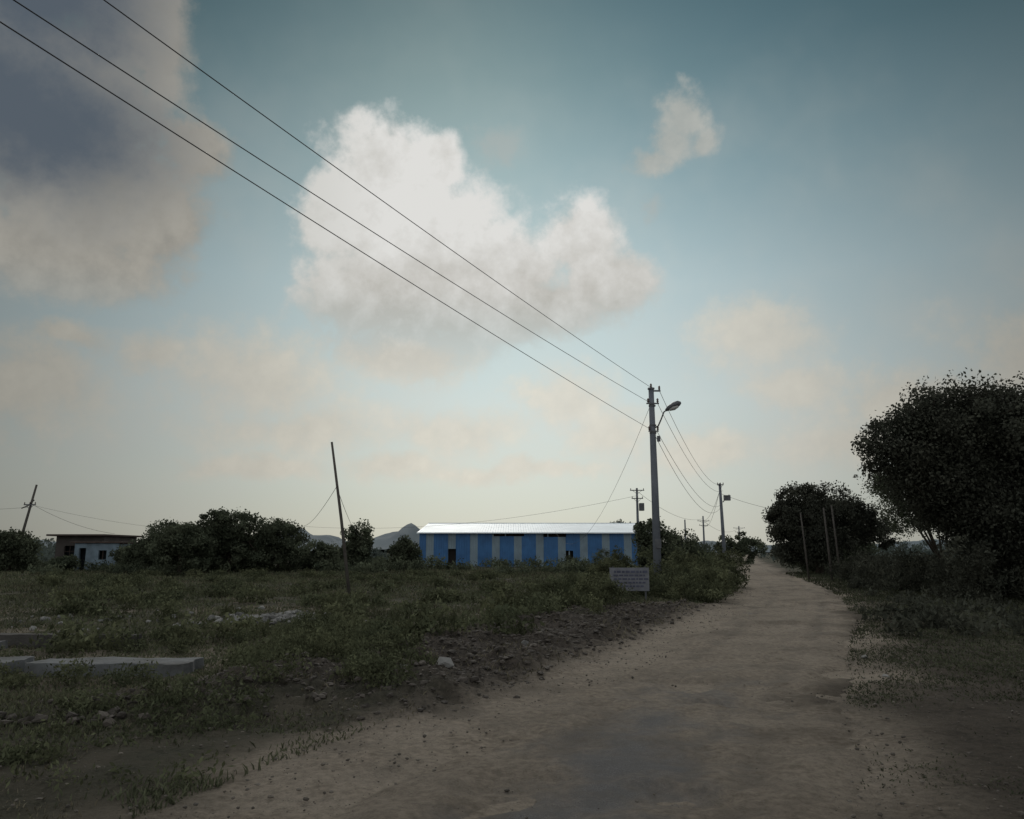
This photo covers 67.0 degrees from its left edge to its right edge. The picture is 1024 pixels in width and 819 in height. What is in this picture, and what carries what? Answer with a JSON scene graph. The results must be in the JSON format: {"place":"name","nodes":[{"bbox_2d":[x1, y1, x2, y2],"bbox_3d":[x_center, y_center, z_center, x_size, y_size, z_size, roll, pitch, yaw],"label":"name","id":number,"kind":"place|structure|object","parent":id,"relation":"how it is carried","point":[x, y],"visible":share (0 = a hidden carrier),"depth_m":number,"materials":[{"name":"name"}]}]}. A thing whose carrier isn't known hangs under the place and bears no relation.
{"place":"outdoors","nodes":[
{"label":"outdoors","id":0,"kind":"place"},
{"bbox_2d":[0,566,705,818],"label":"field grass","id":1,"kind":"structure","parent":0,"point":[157,794],"depth_m":18.32,"materials":[{"name":"green plant"}]},
{"bbox_2d":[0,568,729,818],"bbox_3d":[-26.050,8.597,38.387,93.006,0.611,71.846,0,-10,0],"label":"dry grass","id":2,"kind":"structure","parent":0,"point":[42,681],"depth_m":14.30,"materials":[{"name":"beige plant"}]},
{"bbox_2d":[41,523,946,552],"bbox_3d":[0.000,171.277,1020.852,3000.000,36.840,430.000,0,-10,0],"label":"hills","id":3,"kind":"structure","parent":0,"point":[386,540],"depth_m":893.23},
{"bbox_2d":[0,553,1023,818],"bbox_3d":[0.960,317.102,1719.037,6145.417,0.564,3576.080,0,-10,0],"label":"ground","id":4,"kind":"structure","parent":0,"point":[972,797],"depth_m":7.08,"materials":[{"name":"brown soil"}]},
{"bbox_2d":[0,526,46,571],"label":"field tree","id":5,"kind":"object","parent":4,"relation":"on","point":[18,550],"visible":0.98,"depth_m":61.31,"materials":[{"name":"green plant"}]},
{"bbox_2d":[12,485,37,567],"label":"utility pole","id":6,"kind":"object","parent":4,"relation":"on","point":[30,504],"visible":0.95,"depth_m":65.46,"materials":[{"name":"concrete"}]},
{"bbox_2d":[0,706,126,726],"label":"stone row","id":7,"kind":"object","parent":4,"relation":"on","point":[107,722],"visible":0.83,"depth_m":7.45,"materials":[{"name":"grey stone"}]},
{"bbox_2d":[49,554,79,570],"bbox_3d":[-35.119,12.191,60.939,2.709,1.602,2.094,-5,-11,25],"label":"bush","id":8,"kind":"object","parent":4,"relation":"on","point":[72,561],"visible":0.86,"depth_m":60.46,"materials":[{"name":"green plant"}]},
{"bbox_2d":[54,536,136,557],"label":"walls","id":9,"kind":"structure","parent":4,"relation":"on","point":[62,542],"depth_m":68.94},
{"bbox_2d":[46,534,141,543],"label":"roof slabs","id":10,"kind":"structure","parent":9,"relation":"on","point":[111,535],"depth_m":68.43,"materials":[{"name":"grey concrete"}]},
{"bbox_2d":[0,633,203,677],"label":"concrete foundation","id":11,"kind":"object","parent":4,"relation":"on","point":[172,666],"visible":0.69,"depth_m":11.44,"materials":[{"name":"grey concrete"}]},
{"bbox_2d":[74,543,129,569],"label":"side room walls","id":12,"kind":"structure","parent":4,"relation":"on","point":[92,551],"depth_m":67.21,"materials":[{"name":"white paint"}]},
{"bbox_2d":[65,546,106,569],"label":"openings","id":13,"kind":"object","parent":12,"relation":"in","point":[83,554],"visible":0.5,"depth_m":67.83,"materials":[{"name":"black"}]},
{"bbox_2d":[108,537,156,570],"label":"field tree","id":14,"kind":"object","parent":4,"relation":"on","point":[124,555],"visible":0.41,"depth_m":62.01,"materials":[{"name":"green plant"}]},
{"bbox_2d":[135,518,190,571],"bbox_3d":[-26.333,10.515,60.016,5.925,4.355,4.416,0,-10,0],"label":"field tree","id":15,"kind":"object","parent":4,"relation":"on","point":[147,560],"visible":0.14,"depth_m":59.18,"materials":[{"name":"green plant"}]},
{"bbox_2d":[144,522,218,575],"bbox_3d":[-23.460,9.941,55.253,5.448,3.902,3.774,0,-10,0],"label":"field tree","id":16,"kind":"object","parent":4,"relation":"on","point":[182,553],"visible":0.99,"depth_m":54.46,"materials":[{"name":"green plant"}]},
{"bbox_2d":[11,604,366,642],"bbox_3d":[-9.818,5.148,18.874,11.891,0.283,8.321,3,-11,-18],"label":"rubble heap","id":17,"kind":"object","parent":4,"relation":"on","point":[101,620],"visible":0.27,"depth_m":19.30,"materials":[{"name":"grey stone"}]},
{"bbox_2d":[0,610,437,791],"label":"weed clumps","id":18,"kind":"object","parent":4,"relation":"on","point":[300,635],"visible":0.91,"depth_m":8.84,"materials":[{"name":"green plant"}]},
{"bbox_2d":[190,506,276,572],"bbox_3d":[-21.515,9.992,59.169,7.283,5.153,5.068,0,-10,0],"label":"field tree","id":19,"kind":"object","parent":4,"relation":"on","point":[237,541],"visible":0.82,"depth_m":58.33,"materials":[{"name":"green plant"}]},
{"bbox_2d":[207,610,330,624],"bbox_3d":[-5.678,5.216,19.369,3.802,0.257,2.507,0,-10,0],"label":"rubble heap","id":20,"kind":"object","parent":4,"relation":"on","point":[274,617],"visible":0.46,"depth_m":19.24,"materials":[{"name":"grey stone"}]},
{"bbox_2d":[252,517,314,571],"bbox_3d":[-18.391,10.640,61.002,5.402,4.393,4.205,0,-10,0],"label":"field tree","id":21,"kind":"object","parent":4,"relation":"on","point":[286,550],"visible":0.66,"depth_m":60.30,"materials":[{"name":"green plant"}]},
{"bbox_2d":[28,567,549,654],"bbox_3d":[-14.784,7.667,34.208,32.076,1.025,43.141,0,-10,0],"label":"field scrub","id":22,"kind":"object","parent":4,"relation":"on","point":[499,611],"visible":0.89,"depth_m":21.07,"materials":[{"name":"green plant"}]},
{"bbox_2d":[299,539,339,570],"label":"field tree","id":23,"kind":"object","parent":4,"relation":"on","point":[322,551],"visible":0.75,"depth_m":62.35,"materials":[{"name":"green plant"}]},
{"bbox_2d":[24,553,628,573],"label":"field bushes","id":24,"kind":"object","parent":4,"relation":"on","point":[380,564],"visible":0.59,"depth_m":60.02,"materials":[{"name":"green plant"}]},
{"bbox_2d":[331,442,350,596],"bbox_3d":[-5.669,3.834,25.731,0.956,5.565,0.120,0,-10,0],"label":"leaning wooden pole","id":25,"kind":"object","parent":4,"relation":"on","point":[342,533],"visible":0.79,"depth_m":25.69,"materials":[{"name":"brown wood"}]},
{"bbox_2d":[338,518,374,567],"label":"field tree","id":26,"kind":"object","parent":4,"relation":"on","point":[358,548],"visible":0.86,"depth_m":65.50,"materials":[{"name":"green plant"}]},
{"bbox_2d":[2,599,725,735],"bbox_3d":[0.460,4.546,16.286,5.327,0.526,21.582,-4,-11,23],"label":"earth rubble","id":27,"kind":"object","parent":4,"relation":"on","point":[323,695],"visible":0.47,"depth_m":10.49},
{"bbox_2d":[387,535,422,567],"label":"field tree","id":28,"kind":"object","parent":4,"relation":"on","point":[402,546],"visible":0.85,"depth_m":66.57,"materials":[{"name":"green plant"}]},
{"bbox_2d":[34,538,983,564],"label":"distant trees","id":29,"kind":"object","parent":4,"relation":"on","point":[48,552],"visible":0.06,"depth_m":110.40,"materials":[{"name":"green plant"}]},
{"bbox_2d":[417,523,651,566],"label":"blue warehouse","id":30,"kind":"structure","parent":4,"relation":"on","point":[473,543],"depth_m":88.71,"materials":[{"name":"metal"}]},
{"bbox_2d":[490,545,745,615],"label":"roadside shrubs","id":31,"kind":"object","parent":4,"relation":"on","point":[707,584],"visible":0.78,"depth_m":24.35,"materials":[{"name":"green plant"}]},
{"bbox_2d":[610,519,630,522],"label":"tree","id":32,"kind":"object","parent":4,"relation":"on","point":[617,521],"visible":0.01,"depth_m":110.86,"materials":[{"name":"green plant"}]},
{"bbox_2d":[609,567,649,598],"bbox_3d":[4.000,6.013,26.335,1.360,1.300,0.094,0,-10,0],"label":"sign board","id":33,"kind":"object","parent":4,"relation":"on","point":[637,579],"visible":0.84,"depth_m":26.35,"materials":[{"name":"paint"}]},
{"bbox_2d":[630,488,643,565],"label":"utility pole","id":34,"kind":"object","parent":4,"relation":"on","point":[640,507],"visible":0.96,"depth_m":81.34,"materials":[{"name":"concrete"}]},
{"bbox_2d":[631,516,687,567],"bbox_3d":[9.666,9.050,51.188,3.739,4.065,2.906,0,-10,0],"label":"field tree","id":35,"kind":"object","parent":4,"relation":"on","point":[643,536],"visible":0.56,"depth_m":50.73,"materials":[{"name":"green plant"}]},
{"bbox_2d":[646,384,680,576],"bbox_3d":[6.047,3.088,30.008,1.529,8.560,0.498,-9,-14,41],"label":"utility pole","id":36,"kind":"object","parent":4,"relation":"on","point":[672,406],"visible":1,"depth_m":30.36,"materials":[{"name":"concrete"}]},
{"bbox_2d":[0,0,764,543],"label":"power lines","id":37,"kind":"object","parent":36,"relation":"attached to","point":[322,226],"visible":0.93,"depth_m":12.41,"materials":[{"name":"metal"}]},
{"bbox_2d":[668,528,710,565],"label":"field tree","id":38,"kind":"object","parent":4,"relation":"on","point":[692,547],"visible":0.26,"depth_m":58.43,"materials":[{"name":"green plant"}]},
{"bbox_2d":[637,545,750,586],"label":"roadside shrubs","id":39,"kind":"object","parent":4,"relation":"on","point":[722,561],"visible":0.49,"depth_m":37.60,"materials":[{"name":"green plant"}]},
{"bbox_2d":[699,516,707,543],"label":"utility pole","id":40,"kind":"object","parent":4,"relation":"on","point":[703,522],"visible":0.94,"depth_m":141.26,"materials":[{"name":"concrete"}]},
{"bbox_2d":[717,482,730,557],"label":"utility pole","id":41,"kind":"object","parent":4,"relation":"on","point":[726,498],"visible":0.88,"depth_m":73.23,"materials":[{"name":"concrete"}]},
{"bbox_2d":[713,531,767,564],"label":"field tree","id":42,"kind":"object","parent":4,"relation":"on","point":[742,544],"visible":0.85,"depth_m":97.72,"materials":[{"name":"green plant"}]},
{"bbox_2d":[800,513,809,578],"bbox_3d":[16.786,7.976,44.288,0.347,4.106,0.120,0,-10,0],"label":"fence pole","id":43,"kind":"object","parent":4,"relation":"on","point":[805,548],"visible":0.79,"depth_m":44.24,"materials":[{"name":"wood"}]},
{"bbox_2d":[782,547,848,571],"bbox_3d":[23.876,11.488,60.976,5.227,2.781,3.770,-6,-12,31],"label":"field tree","id":44,"kind":"object","parent":4,"relation":"on","point":[803,568],"visible":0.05,"depth_m":60.54,"materials":[{"name":"green plant"}]},
{"bbox_2d":[823,508,832,580],"bbox_3d":[17.514,7.607,42.830,0.317,4.305,0.144,0,-10,0],"label":"fence pole","id":45,"kind":"object","parent":4,"relation":"on","point":[828,549],"visible":0.79,"depth_m":42.81,"materials":[{"name":"brown wood"}]},
{"bbox_2d":[762,480,903,573],"bbox_3d":[23.203,8.372,54.815,11.746,6.637,5.700,3,-11,-15],"label":"neem tree","id":46,"kind":"object","parent":4,"relation":"on","point":[857,522],"visible":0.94,"depth_m":53.55,"materials":[{"name":"green plant"}]},
{"bbox_2d":[831,505,840,579],"bbox_3d":[18.392,7.689,43.832,0.347,4.506,0.132,0,-10,0],"label":"fence pole","id":47,"kind":"object","parent":4,"relation":"on","point":[835,535],"visible":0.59,"depth_m":43.88,"materials":[{"name":"wood"}]},
{"bbox_2d":[842,542,879,563],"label":"field tree","id":48,"kind":"object","parent":4,"relation":"on","point":[870,548],"visible":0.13,"depth_m":63.60,"materials":[{"name":"green plant"}]},
{"bbox_2d":[861,474,941,558],"bbox_3d":[21.853,6.167,41.544,5.975,6.289,3.134,0,-10,0],"label":"thorn tree","id":49,"kind":"object","parent":4,"relation":"on","point":[931,543],"visible":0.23,"depth_m":41.42,"materials":[{"name":"green plant"}]},
{"bbox_2d":[786,571,1023,801],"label":"verge grass","id":50,"kind":"structure","parent":4,"relation":"on","point":[881,596],"depth_m":12.31,"materials":[{"name":"green plant"}]},
{"bbox_2d":[800,533,1023,637],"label":"hedge bushes","id":51,"kind":"object","parent":4,"relation":"on","point":[912,573],"visible":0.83,"depth_m":25.44,"materials":[{"name":"green plant"}]},
{"bbox_2d":[850,367,1023,596],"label":"acacia tree","id":52,"kind":"object","parent":4,"relation":"on","point":[952,470],"visible":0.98,"depth_m":26.85,"materials":[{"name":"green plant"}]},
{"bbox_2d":[0,0,1023,545],"label":"sky","id":53,"kind":"structure","parent":0,"point":[779,218],"materials":[{"name":"blue"}]},
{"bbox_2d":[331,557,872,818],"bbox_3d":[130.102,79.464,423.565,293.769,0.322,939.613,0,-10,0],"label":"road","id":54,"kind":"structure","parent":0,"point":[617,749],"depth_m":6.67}
]}

